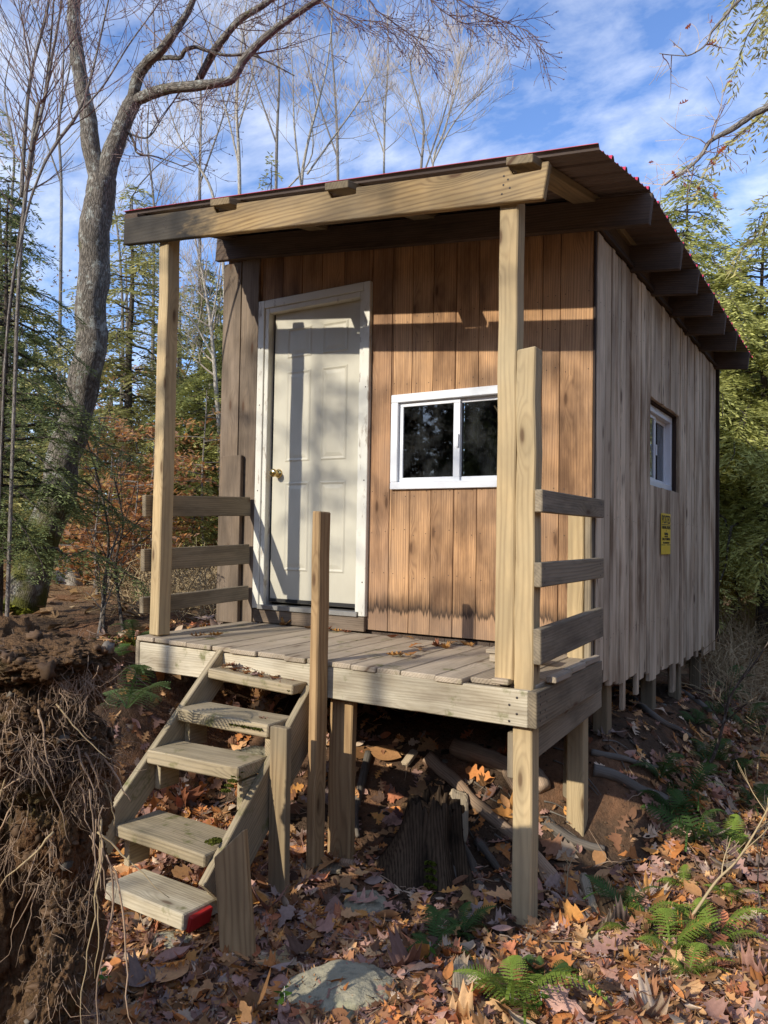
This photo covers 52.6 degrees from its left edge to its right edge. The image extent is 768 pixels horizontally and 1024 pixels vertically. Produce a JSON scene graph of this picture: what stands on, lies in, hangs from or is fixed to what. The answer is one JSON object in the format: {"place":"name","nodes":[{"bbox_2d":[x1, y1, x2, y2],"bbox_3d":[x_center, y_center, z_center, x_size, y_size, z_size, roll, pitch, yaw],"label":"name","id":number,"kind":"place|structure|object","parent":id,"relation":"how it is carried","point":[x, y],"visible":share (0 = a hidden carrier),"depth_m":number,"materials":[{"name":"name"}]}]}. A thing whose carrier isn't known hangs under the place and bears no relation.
{"place":"outdoors","nodes":[
{"label":"outdoors","id":0,"kind":"place"},
{"bbox_2d":[0,0,767,495],"label":"sky","id":1,"kind":"structure","parent":0,"point":[605,96],"materials":[{"name":"blue"}]},
{"bbox_2d":[3,541,767,1022],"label":"ground","id":2,"kind":"structure","parent":0,"point":[607,811],"depth_m":4.56,"materials":[{"name":"soil"}]},
{"bbox_2d":[0,11,83,558],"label":"bare tree","id":3,"kind":"object","parent":2,"relation":"on","point":[12,134],"visible":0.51,"depth_m":16.98,"materials":[{"name":"grey plant"}]},
{"bbox_2d":[0,99,90,551],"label":"hemlock tree","id":4,"kind":"object","parent":2,"relation":"on","point":[15,503],"visible":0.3,"depth_m":9.07,"materials":[{"name":"green plant"}]},
{"bbox_2d":[0,0,95,520],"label":"bare sapling","id":5,"kind":"object","parent":2,"relation":"on","point":[49,52],"visible":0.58,"depth_m":5.39,"materials":[{"name":"grey plant"}]},
{"bbox_2d":[0,0,98,616],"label":"bare sapling","id":6,"kind":"object","parent":2,"relation":"on","point":[27,174],"visible":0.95,"depth_m":4.99,"materials":[{"name":"grey plant"}]},
{"bbox_2d":[0,0,122,415],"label":"bare tree","id":7,"kind":"object","parent":2,"relation":"on","point":[61,232],"visible":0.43,"depth_m":15.98,"materials":[{"name":"grey plant"}]},
{"bbox_2d":[56,552,84,585],"bbox_3d":[-3.835,0.763,9.512,0.332,0.541,0.331,0,-2,32],"label":"rock","id":8,"kind":"object","parent":2,"relation":"on","point":[71,583],"visible":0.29,"depth_m":9.40,"materials":[{"name":"grey stone"}]},
{"bbox_2d":[3,358,145,541],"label":"hemlock tree","id":9,"kind":"object","parent":2,"relation":"on","point":[40,434],"visible":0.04,"depth_m":14.89,"materials":[{"name":"green plant"}]},
{"bbox_2d":[0,166,151,615],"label":"hemlock tree","id":10,"kind":"object","parent":2,"relation":"on","point":[18,541],"visible":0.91,"depth_m":5.56,"materials":[{"name":"green plant"}]},
{"bbox_2d":[20,332,147,632],"bbox_3d":[-2.418,-0.318,6.076,1.139,2.424,0.925,0,-2,17],"label":"bare sapling","id":11,"kind":"object","parent":2,"relation":"on","point":[108,554],"visible":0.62,"depth_m":6.20,"materials":[{"name":"brown plant"}]},
{"bbox_2d":[0,612,168,1023],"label":"uprooted root plate","id":12,"kind":"object","parent":2,"relation":"on","point":[58,746],"visible":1,"depth_m":2.12,"materials":[{"name":"soil"}]},
{"bbox_2d":[0,0,194,502],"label":"bare sapling","id":13,"kind":"object","parent":2,"relation":"on","point":[81,108],"visible":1,"depth_m":4.79,"materials":[{"name":"grey plant"}]},
{"bbox_2d":[54,484,150,594],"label":"beech sapling","id":14,"kind":"object","parent":2,"relation":"on","point":[82,531],"visible":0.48,"depth_m":8.10,"materials":[{"name":"orange plant"}]},
{"bbox_2d":[58,413,149,587],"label":"beech sapling","id":15,"kind":"object","parent":2,"relation":"on","point":[105,456],"visible":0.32,"depth_m":9.46,"materials":[{"name":"orange plant"}]},
{"bbox_2d":[63,482,152,638],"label":"bare sapling","id":16,"kind":"object","parent":2,"relation":"on","point":[103,596],"visible":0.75,"depth_m":6.00,"materials":[{"name":"brown plant"}]},
{"bbox_2d":[3,183,217,580],"bbox_3d":[-3.858,-1.618,11.585,4.724,6.411,4.421,2,-2,-29],"label":"hemlock tree","id":17,"kind":"object","parent":2,"relation":"on","point":[127,411],"visible":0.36,"depth_m":11.15,"materials":[{"name":"green plant"}]},
{"bbox_2d":[74,509,150,584],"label":"beech sapling","id":18,"kind":"object","parent":2,"relation":"on","point":[148,527],"visible":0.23,"depth_m":8.46,"materials":[{"name":"orange plant"}]},
{"bbox_2d":[55,475,183,595],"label":"beech sapling","id":19,"kind":"object","parent":2,"relation":"on","point":[106,484],"visible":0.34,"depth_m":8.52,"materials":[{"name":"orange plant"}]},
{"bbox_2d":[60,450,178,592],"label":"beech sapling","id":20,"kind":"object","parent":2,"relation":"on","point":[131,476],"visible":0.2,"depth_m":9.01,"materials":[{"name":"orange plant"}]},
{"bbox_2d":[63,424,183,573],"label":"beech sapling","id":21,"kind":"object","parent":2,"relation":"on","point":[119,440],"visible":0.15,"depth_m":10.47,"materials":[{"name":"orange plant"}]},
{"bbox_2d":[74,420,180,630],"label":"bare sapling","id":22,"kind":"object","parent":2,"relation":"on","point":[116,558],"visible":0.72,"depth_m":6.39,"materials":[{"name":"brown plant"}]},
{"bbox_2d":[111,619,149,641],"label":"fern","id":23,"kind":"object","parent":2,"relation":"on","point":[128,621],"visible":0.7,"depth_m":4.97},
{"bbox_2d":[100,664,170,708],"bbox_3d":[-1.214,0.847,3.771,0.565,0.233,0.605,-5,-7,5],"label":"fern","id":24,"kind":"object","parent":2,"relation":"on","point":[140,668],"visible":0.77,"depth_m":3.68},
{"bbox_2d":[59,68,218,424],"bbox_3d":[-5.408,-4.187,17.035,3.600,10.873,1.629,1,-2,-10],"label":"bare tree","id":25,"kind":"object","parent":2,"relation":"on","point":[152,188],"visible":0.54,"depth_m":16.99,"materials":[{"name":"grey plant"}]},
{"bbox_2d":[64,422,218,545],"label":"beech sapling","id":26,"kind":"object","parent":2,"relation":"on","point":[151,429],"visible":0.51,"depth_m":8.93,"materials":[{"name":"orange plant"}]},
{"bbox_2d":[111,81,181,460],"bbox_3d":[-6.439,-4.715,20.023,2.410,12.021,2.076,1,-2,1],"label":"bare tree","id":27,"kind":"object","parent":2,"relation":"on","point":[122,310],"visible":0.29,"depth_m":19.98,"materials":[{"name":"grey plant"}]},
{"bbox_2d":[95,329,222,578],"bbox_3d":[-2.248,-0.702,10.817,3.420,3.881,3.732,1,-2,-11],"label":"hemlock tree","id":28,"kind":"object","parent":2,"relation":"on","point":[188,400],"visible":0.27,"depth_m":10.51,"materials":[{"name":"green plant"}]},
{"bbox_2d":[99,259,223,578],"bbox_3d":[-3.110,-1.301,13.089,4.016,5.828,3.758,1,-2,-6],"label":"hemlock tree","id":29,"kind":"object","parent":2,"relation":"on","point":[203,303],"visible":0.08,"depth_m":12.75,"materials":[{"name":"green plant"}]},
{"bbox_2d":[142,930,192,952],"bbox_3d":[-0.931,1.832,3.300,0.245,0.058,0.177,-6,4,22],"label":"rock","id":30,"kind":"object","parent":2,"relation":"on","point":[169,935],"visible":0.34,"depth_m":3.29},
{"bbox_2d":[128,516,217,575],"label":"beech sapling","id":31,"kind":"object","parent":2,"relation":"on","point":[190,520],"visible":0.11,"depth_m":9.94,"materials":[{"name":"orange plant"}]},
{"bbox_2d":[131,390,220,572],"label":"beech sapling","id":32,"kind":"object","parent":2,"relation":"on","point":[185,436],"visible":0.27,"depth_m":9.95,"materials":[{"name":"orange plant"}]},
{"bbox_2d":[136,437,217,571],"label":"beech sapling","id":33,"kind":"object","parent":2,"relation":"on","point":[194,448],"visible":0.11,"depth_m":10.65,"materials":[{"name":"orange plant"}]},
{"bbox_2d":[130,3,224,302],"bbox_3d":[-3.555,-3.666,13.294,1.714,9.706,1.473,2,-2,-28],"label":"birch tree","id":34,"kind":"object","parent":2,"relation":"on","point":[203,174],"visible":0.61,"depth_m":13.46,"materials":[{"name":"grey plant"}]},
{"bbox_2d":[146,198,217,378],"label":"bare tree","id":35,"kind":"object","parent":2,"relation":"on","point":[193,283],"visible":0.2,"depth_m":21.98,"materials":[{"name":"grey plant"}]},
{"bbox_2d":[152,177,224,585],"bbox_3d":[-2.435,-1.605,10.465,1.662,5.620,1.167,0,-2,32],"label":"birch tree","id":36,"kind":"object","parent":2,"relation":"on","point":[213,360],"visible":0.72,"depth_m":10.49,"materials":[{"name":"grey plant"}]},
{"bbox_2d":[104,649,328,964],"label":"porch staircase","id":37,"kind":"structure","parent":2,"relation":"on","point":[264,784],"depth_m":3.62,"materials":[{"name":"brown wood"}]},
{"bbox_2d":[220,661,293,682],"bbox_3d":[-0.653,0.853,4.079,0.518,0.102,0.143,0,-2,32],"label":"leaf heap","id":38,"kind":"object","parent":37,"relation":"on","point":[247,671],"visible":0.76,"depth_m":4.11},
{"bbox_2d":[176,0,261,402],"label":"bare tree","id":39,"kind":"object","parent":2,"relation":"on","point":[199,172],"visible":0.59,"depth_m":17.98,"materials":[{"name":"grey plant"}]},
{"bbox_2d":[182,0,304,193],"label":"birch tree","id":40,"kind":"object","parent":2,"relation":"on","point":[237,151],"visible":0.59,"depth_m":12.97,"materials":[{"name":"grey plant"}]},
{"bbox_2d":[204,151,283,409],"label":"hemlock tree","id":41,"kind":"object","parent":2,"relation":"on","point":[268,162],"visible":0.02,"depth_m":14.92,"materials":[{"name":"green plant"}]},
{"bbox_2d":[235,745,264,755],"bbox_3d":[-0.813,1.525,4.836,0.339,0.115,0.218,-5,6,2],"label":"rock","id":42,"kind":"object","parent":2,"relation":"on","point":[258,750],"visible":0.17,"depth_m":4.82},
{"bbox_2d":[221,0,310,188],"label":"bare tree","id":43,"kind":"object","parent":2,"relation":"on","point":[276,138],"visible":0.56,"depth_m":19.98,"materials":[{"name":"grey plant"}]},
{"bbox_2d":[256,945,293,971],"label":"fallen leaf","id":44,"kind":"object","parent":2,"relation":"on","point":[285,952],"visible":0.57,"depth_m":3.15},
{"bbox_2d":[3,0,566,615],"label":"forked maple","id":45,"kind":"object","parent":2,"relation":"on","point":[93,288],"visible":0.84,"depth_m":6.48,"materials":[{"name":"grey plant"}]},
{"bbox_2d":[264,0,361,179],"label":"bare tree","id":46,"kind":"object","parent":2,"relation":"on","point":[336,150],"visible":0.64,"depth_m":18.97,"materials":[{"name":"grey plant"}]},
{"bbox_2d":[300,862,341,873],"bbox_3d":[-0.309,1.749,3.821,0.212,0.025,0.063,1,8,7],"label":"rock","id":47,"kind":"object","parent":2,"relation":"on","point":[335,868],"visible":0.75,"depth_m":3.80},
{"bbox_2d":[253,0,414,186],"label":"birch tree","id":48,"kind":"object","parent":2,"relation":"on","point":[301,173],"visible":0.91,"depth_m":13.99,"materials":[{"name":"grey plant"}]},
{"bbox_2d":[281,959,401,1022],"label":"rock","id":49,"kind":"object","parent":2,"relation":"on","point":[363,979],"visible":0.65,"depth_m":2.84,"materials":[{"name":"stone"}]},
{"bbox_2d":[355,750,372,837],"bbox_3d":[-0.133,1.591,4.433,0.073,0.341,0.514,1,-2,7],"label":"exposed root","id":50,"kind":"object","parent":2,"relation":"on","point":[365,768],"visible":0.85,"depth_m":4.49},
{"bbox_2d":[343,890,386,919],"bbox_3d":[-0.084,1.781,3.533,0.201,0.065,0.266,-8,-2,-39],"label":"rock","id":51,"kind":"object","parent":2,"relation":"on","point":[376,905],"visible":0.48,"depth_m":3.49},
{"bbox_2d":[325,0,418,173],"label":"birch tree","id":52,"kind":"object","parent":2,"relation":"on","point":[384,120],"visible":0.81,"depth_m":14.98,"materials":[{"name":"grey plant"}]},
{"bbox_2d":[0,198,766,595],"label":"distant trunks","id":53,"kind":"object","parent":2,"relation":"on","point":[120,356],"visible":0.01,"depth_m":22.54,"materials":[{"name":"grey plant"}]},
{"bbox_2d":[0,195,767,543],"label":"distant woods","id":54,"kind":"object","parent":2,"relation":"on","point":[106,389],"visible":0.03,"depth_m":20.78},
{"bbox_2d":[3,551,767,1023],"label":"leaf litter","id":55,"kind":"object","parent":2,"relation":"on","point":[427,999],"visible":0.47,"depth_m":3.27,"materials":[{"name":"plant"}]},
{"bbox_2d":[580,872,597,913],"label":"fallen branch","id":56,"kind":"object","parent":55,"relation":"on","point":[584,881],"visible":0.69,"depth_m":3.59,"materials":[{"name":"grey wood"}]},
{"bbox_2d":[391,959,438,980],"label":"fallen leaf","id":57,"kind":"object","parent":2,"relation":"on","point":[420,965],"visible":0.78,"depth_m":2.90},
{"bbox_2d":[69,517,767,725],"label":"dry brush","id":58,"kind":"object","parent":2,"relation":"on","point":[185,581],"visible":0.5,"depth_m":7.53,"materials":[{"name":"beige plant"}]},
{"bbox_2d":[373,785,475,895],"bbox_3d":[0.182,1.634,3.833,0.540,0.501,0.557,2,-2,-17],"label":"rotten stump","id":59,"kind":"object","parent":2,"relation":"on","point":[425,847],"visible":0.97,"depth_m":3.76,"materials":[{"name":"wood"}]},
{"bbox_2d":[373,0,482,167],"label":"bare tree","id":60,"kind":"object","parent":2,"relation":"on","point":[423,142],"visible":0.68,"depth_m":17.98,"materials":[{"name":"grey plant"}]},
{"bbox_2d":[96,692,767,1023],"bbox_3d":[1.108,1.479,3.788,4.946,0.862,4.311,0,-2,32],"label":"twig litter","id":61,"kind":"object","parent":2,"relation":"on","point":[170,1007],"visible":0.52,"depth_m":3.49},
{"bbox_2d":[123,143,752,924],"bbox_3d":[0.947,0.019,6.242,3.103,4.039,5.396,0,-2,32],"label":"cabin","id":62,"kind":"object","parent":2,"relation":"on","point":[545,347],"visible":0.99,"depth_m":4.69,"materials":[{"name":"brown wood"}]},
{"bbox_2d":[269,300,360,607],"bbox_3d":[-0.479,-0.389,5.238,0.758,2.023,0.115,0,-2,32],"label":"door","id":63,"kind":"structure","parent":62,"relation":"in","point":[317,350],"depth_m":5.26,"materials":[{"name":"paint"}]},
{"bbox_2d":[390,385,497,489],"bbox_3d":[0.439,-0.438,4.670,0.900,0.594,0.062,0,-2,32],"label":"window frame","id":64,"kind":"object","parent":62,"relation":"in","point":[458,397],"depth_m":4.71,"materials":[{"name":"white plastic"}]},
{"bbox_2d":[650,404,671,490],"bbox_3d":[1.991,-0.468,5.735,0.062,0.583,0.935,0,-2,32],"label":"window","id":65,"kind":"structure","parent":62,"relation":"in","point":[657,416],"depth_m":5.99,"materials":[{"name":"white plastic"}]},
{"bbox_2d":[661,513,670,553],"bbox_3d":[2.044,0.159,5.634,0.005,0.294,0.296,0,-2,32],"label":"posted sign","id":66,"kind":"object","parent":62,"relation":"attached to","point":[665,531],"visible":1,"depth_m":5.62,"materials":[{"name":"yellow"}]},
{"bbox_2d":[406,904,474,963],"bbox_3d":[0.239,1.697,3.125,0.276,0.115,0.311,1,-2,13],"label":"fern","id":67,"kind":"object","parent":2,"relation":"on","point":[439,915],"visible":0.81,"depth_m":3.16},
{"bbox_2d":[374,1,518,166],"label":"birch tree","id":68,"kind":"object","parent":2,"relation":"on","point":[457,80],"visible":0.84,"depth_m":14.94,"materials":[{"name":"grey plant"}]},
{"bbox_2d":[419,901,495,941],"bbox_3d":[0.338,1.726,3.301,0.296,0.094,0.252,-1,-2,37],"label":"fern","id":69,"kind":"object","parent":2,"relation":"on","point":[464,919],"visible":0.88,"depth_m":3.29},
{"bbox_2d":[450,954,475,1012],"bbox_3d":[0.291,1.758,2.843,0.137,0.076,0.337,21,11,-2],"label":"broken log","id":70,"kind":"object","parent":2,"relation":"on","point":[458,963],"visible":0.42,"depth_m":2.87,"materials":[{"name":"grey wood"}]},
{"bbox_2d":[458,885,485,918],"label":"fallen leaf","id":71,"kind":"object","parent":2,"relation":"on","point":[466,891],"visible":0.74,"depth_m":3.49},
{"bbox_2d":[464,843,493,896],"bbox_3d":[0.439,1.741,3.898,0.104,0.137,0.714,1,-2,-13],"label":"exposed root","id":72,"kind":"object","parent":2,"relation":"on","point":[471,860],"visible":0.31,"depth_m":3.90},
{"bbox_2d":[449,788,468,842],"bbox_3d":[0.400,1.651,4.221,0.120,0.044,0.308,11,40,0],"label":"wood chunk","id":73,"kind":"object","parent":72,"relation":"on","point":[462,796],"visible":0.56,"depth_m":4.26,"materials":[{"name":"brown wood"}]},
{"bbox_2d":[473,837,511,889],"bbox_3d":[0.568,1.775,3.916,0.074,0.101,0.488,1,-2,-15],"label":"exposed root","id":74,"kind":"object","parent":2,"relation":"on","point":[488,855],"visible":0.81,"depth_m":4.01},
{"bbox_2d":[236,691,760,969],"bbox_3d":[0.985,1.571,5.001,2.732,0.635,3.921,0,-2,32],"label":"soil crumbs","id":75,"kind":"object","parent":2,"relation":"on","point":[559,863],"visible":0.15,"depth_m":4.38,"materials":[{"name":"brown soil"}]},
{"bbox_2d":[449,737,550,793],"bbox_3d":[0.669,1.449,4.469,0.614,0.228,0.151,0,-2,32],"label":"exposed root","id":76,"kind":"object","parent":2,"relation":"on","point":[465,751],"visible":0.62,"depth_m":4.50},
{"bbox_2d":[422,752,585,902],"bbox_3d":[0.636,1.617,4.102,0.206,0.434,1.270,2,-2,-33],"label":"exposed root","id":77,"kind":"object","parent":2,"relation":"on","point":[442,770],"visible":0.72,"depth_m":4.28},
{"bbox_2d":[453,955,611,1023],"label":"fern","id":78,"kind":"object","parent":2,"relation":"on","point":[512,988],"visible":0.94,"depth_m":2.72,"materials":[{"name":"plant"}]},
{"bbox_2d":[516,954,573,986],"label":"fern","id":79,"kind":"object","parent":2,"relation":"on","point":[539,958],"visible":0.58,"depth_m":2.96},
{"bbox_2d":[543,816,604,851],"bbox_3d":[1.001,1.711,4.114,0.328,0.143,0.078,0,-2,24],"label":"exposed root","id":80,"kind":"object","parent":2,"relation":"on","point":[572,839],"visible":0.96,"depth_m":4.09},
{"bbox_2d":[597,895,622,933],"bbox_3d":[0.993,1.783,3.381,0.084,0.075,0.297,1,8,4],"label":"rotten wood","id":81,"kind":"object","parent":2,"relation":"on","point":[603,901],"visible":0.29,"depth_m":3.45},
{"bbox_2d":[583,874,660,911],"bbox_3d":[1.072,1.722,3.471,0.354,0.133,0.371,0,-2,17],"label":"fern","id":82,"kind":"object","parent":2,"relation":"on","point":[596,879],"visible":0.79,"depth_m":3.52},
{"bbox_2d":[591,749,665,768],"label":"exposed root","id":83,"kind":"object","parent":2,"relation":"on","point":[609,755],"visible":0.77,"depth_m":4.38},
{"bbox_2d":[593,763,676,803],"bbox_3d":[1.408,1.521,4.308,0.499,0.224,0.104,1,-2,4],"label":"exposed root","id":84,"kind":"object","parent":2,"relation":"on","point":[614,775],"visible":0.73,"depth_m":4.28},
{"bbox_2d":[596,900,687,935],"bbox_3d":[1.081,1.701,3.245,0.288,0.113,0.356,0,-2,36],"label":"fern","id":85,"kind":"object","parent":2,"relation":"on","point":[660,903],"visible":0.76,"depth_m":3.27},
{"bbox_2d":[629,696,691,737],"bbox_3d":[1.859,1.446,5.515,0.273,0.191,0.625,2,-2,-21],"label":"exposed root","id":86,"kind":"object","parent":2,"relation":"on","point":[652,714],"visible":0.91,"depth_m":5.27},
{"bbox_2d":[629,753,702,778],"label":"fern","id":87,"kind":"object","parent":2,"relation":"on","point":[664,772],"visible":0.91,"depth_m":4.36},
{"bbox_2d":[639,789,707,812],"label":"fern","id":88,"kind":"object","parent":2,"relation":"on","point":[664,802],"visible":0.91,"depth_m":4.21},
{"bbox_2d":[656,864,698,887],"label":"fern","id":89,"kind":"object","parent":2,"relation":"on","point":[683,869],"visible":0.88,"depth_m":3.74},
{"bbox_2d":[636,907,721,960],"bbox_3d":[1.155,1.690,3.123,0.294,0.150,0.274,2,-2,-35],"label":"fern","id":90,"kind":"object","parent":2,"relation":"on","point":[665,911],"visible":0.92,"depth_m":3.12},
{"bbox_2d":[640,788,745,851],"bbox_3d":[1.573,1.634,4.118,0.588,0.187,0.500,2,-2,-32],"label":"fern","id":91,"kind":"object","parent":2,"relation":"on","point":[679,797],"visible":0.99,"depth_m":4.14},
{"bbox_2d":[661,942,734,978],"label":"fern","id":92,"kind":"object","parent":2,"relation":"on","point":[696,945],"visible":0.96,"depth_m":2.96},
{"bbox_2d":[666,762,729,810],"bbox_3d":[1.770,1.537,4.389,0.450,0.166,0.399,1,-2,-12],"label":"fern","id":93,"kind":"object","parent":2,"relation":"on","point":[708,766],"visible":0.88,"depth_m":4.45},
{"bbox_2d":[677,709,718,732],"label":"fern","id":94,"kind":"object","parent":2,"relation":"on","point":[693,717],"visible":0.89,"depth_m":5.74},
{"bbox_2d":[641,0,767,206],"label":"oak tree","id":95,"kind":"object","parent":2,"relation":"on","point":[746,119],"visible":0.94,"depth_m":4.59,"materials":[{"name":"grey plant"}]},
{"bbox_2d":[659,163,767,623],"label":"hemlock tree","id":96,"kind":"object","parent":2,"relation":"on","point":[703,257],"visible":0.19,"depth_m":10.04,"materials":[{"name":"green plant"}]},
{"bbox_2d":[689,738,740,763],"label":"fern","id":97,"kind":"object","parent":2,"relation":"on","point":[724,740],"visible":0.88,"depth_m":5.11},
{"bbox_2d":[666,897,767,955],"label":"fern","id":98,"kind":"object","parent":2,"relation":"on","point":[702,909],"visible":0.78,"depth_m":3.20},
{"bbox_2d":[700,688,741,714],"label":"fern","id":99,"kind":"object","parent":2,"relation":"on","point":[719,707],"visible":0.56,"depth_m":6.35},
{"bbox_2d":[689,0,767,279],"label":"hemlock tree","id":100,"kind":"object","parent":2,"relation":"on","point":[764,32],"visible":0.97,"depth_m":5.55,"materials":[{"name":"green plant"}]},
{"bbox_2d":[692,760,767,915],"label":"dry stem","id":101,"kind":"object","parent":2,"relation":"on","point":[701,902],"visible":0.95,"depth_m":3.28,"materials":[{"name":"beige plant"}]},
{"bbox_2d":[705,814,756,853],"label":"fern","id":102,"kind":"object","parent":2,"relation":"on","point":[734,823],"visible":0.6,"depth_m":4.19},
{"bbox_2d":[702,642,767,775],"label":"bare sapling","id":103,"kind":"object","parent":2,"relation":"on","point":[724,720],"visible":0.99,"depth_m":4.85,"materials":[{"name":"brown plant"}]},
{"bbox_2d":[703,883,766,903],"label":"fern","id":104,"kind":"object","parent":2,"relation":"on","point":[726,887],"visible":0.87,"depth_m":3.54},
{"bbox_2d":[706,747,765,775],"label":"fern","id":105,"kind":"object","parent":2,"relation":"on","point":[743,762],"visible":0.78,"depth_m":5.19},
{"bbox_2d":[708,200,767,644],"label":"hemlock tree","id":106,"kind":"object","parent":2,"relation":"on","point":[745,512],"visible":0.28,"depth_m":9.83,"materials":[{"name":"green plant"}]},
{"bbox_2d":[718,702,767,734],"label":"fern","id":107,"kind":"object","parent":2,"relation":"on","point":[755,706],"visible":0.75,"depth_m":6.41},
{"bbox_2d":[719,291,767,633],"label":"hemlock tree","id":108,"kind":"object","parent":2,"relation":"on","point":[736,592],"visible":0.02,"depth_m":11.15,"materials":[{"name":"green plant"}]},
{"bbox_2d":[733,784,767,814],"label":"fern","id":109,"kind":"object","parent":2,"relation":"on","point":[761,787],"visible":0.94,"depth_m":4.78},
{"bbox_2d":[753,790,767,911],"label":"dry stem","id":110,"kind":"object","parent":2,"relation":"on","point":[759,855],"visible":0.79,"depth_m":3.44,"materials":[{"name":"brown plant"}]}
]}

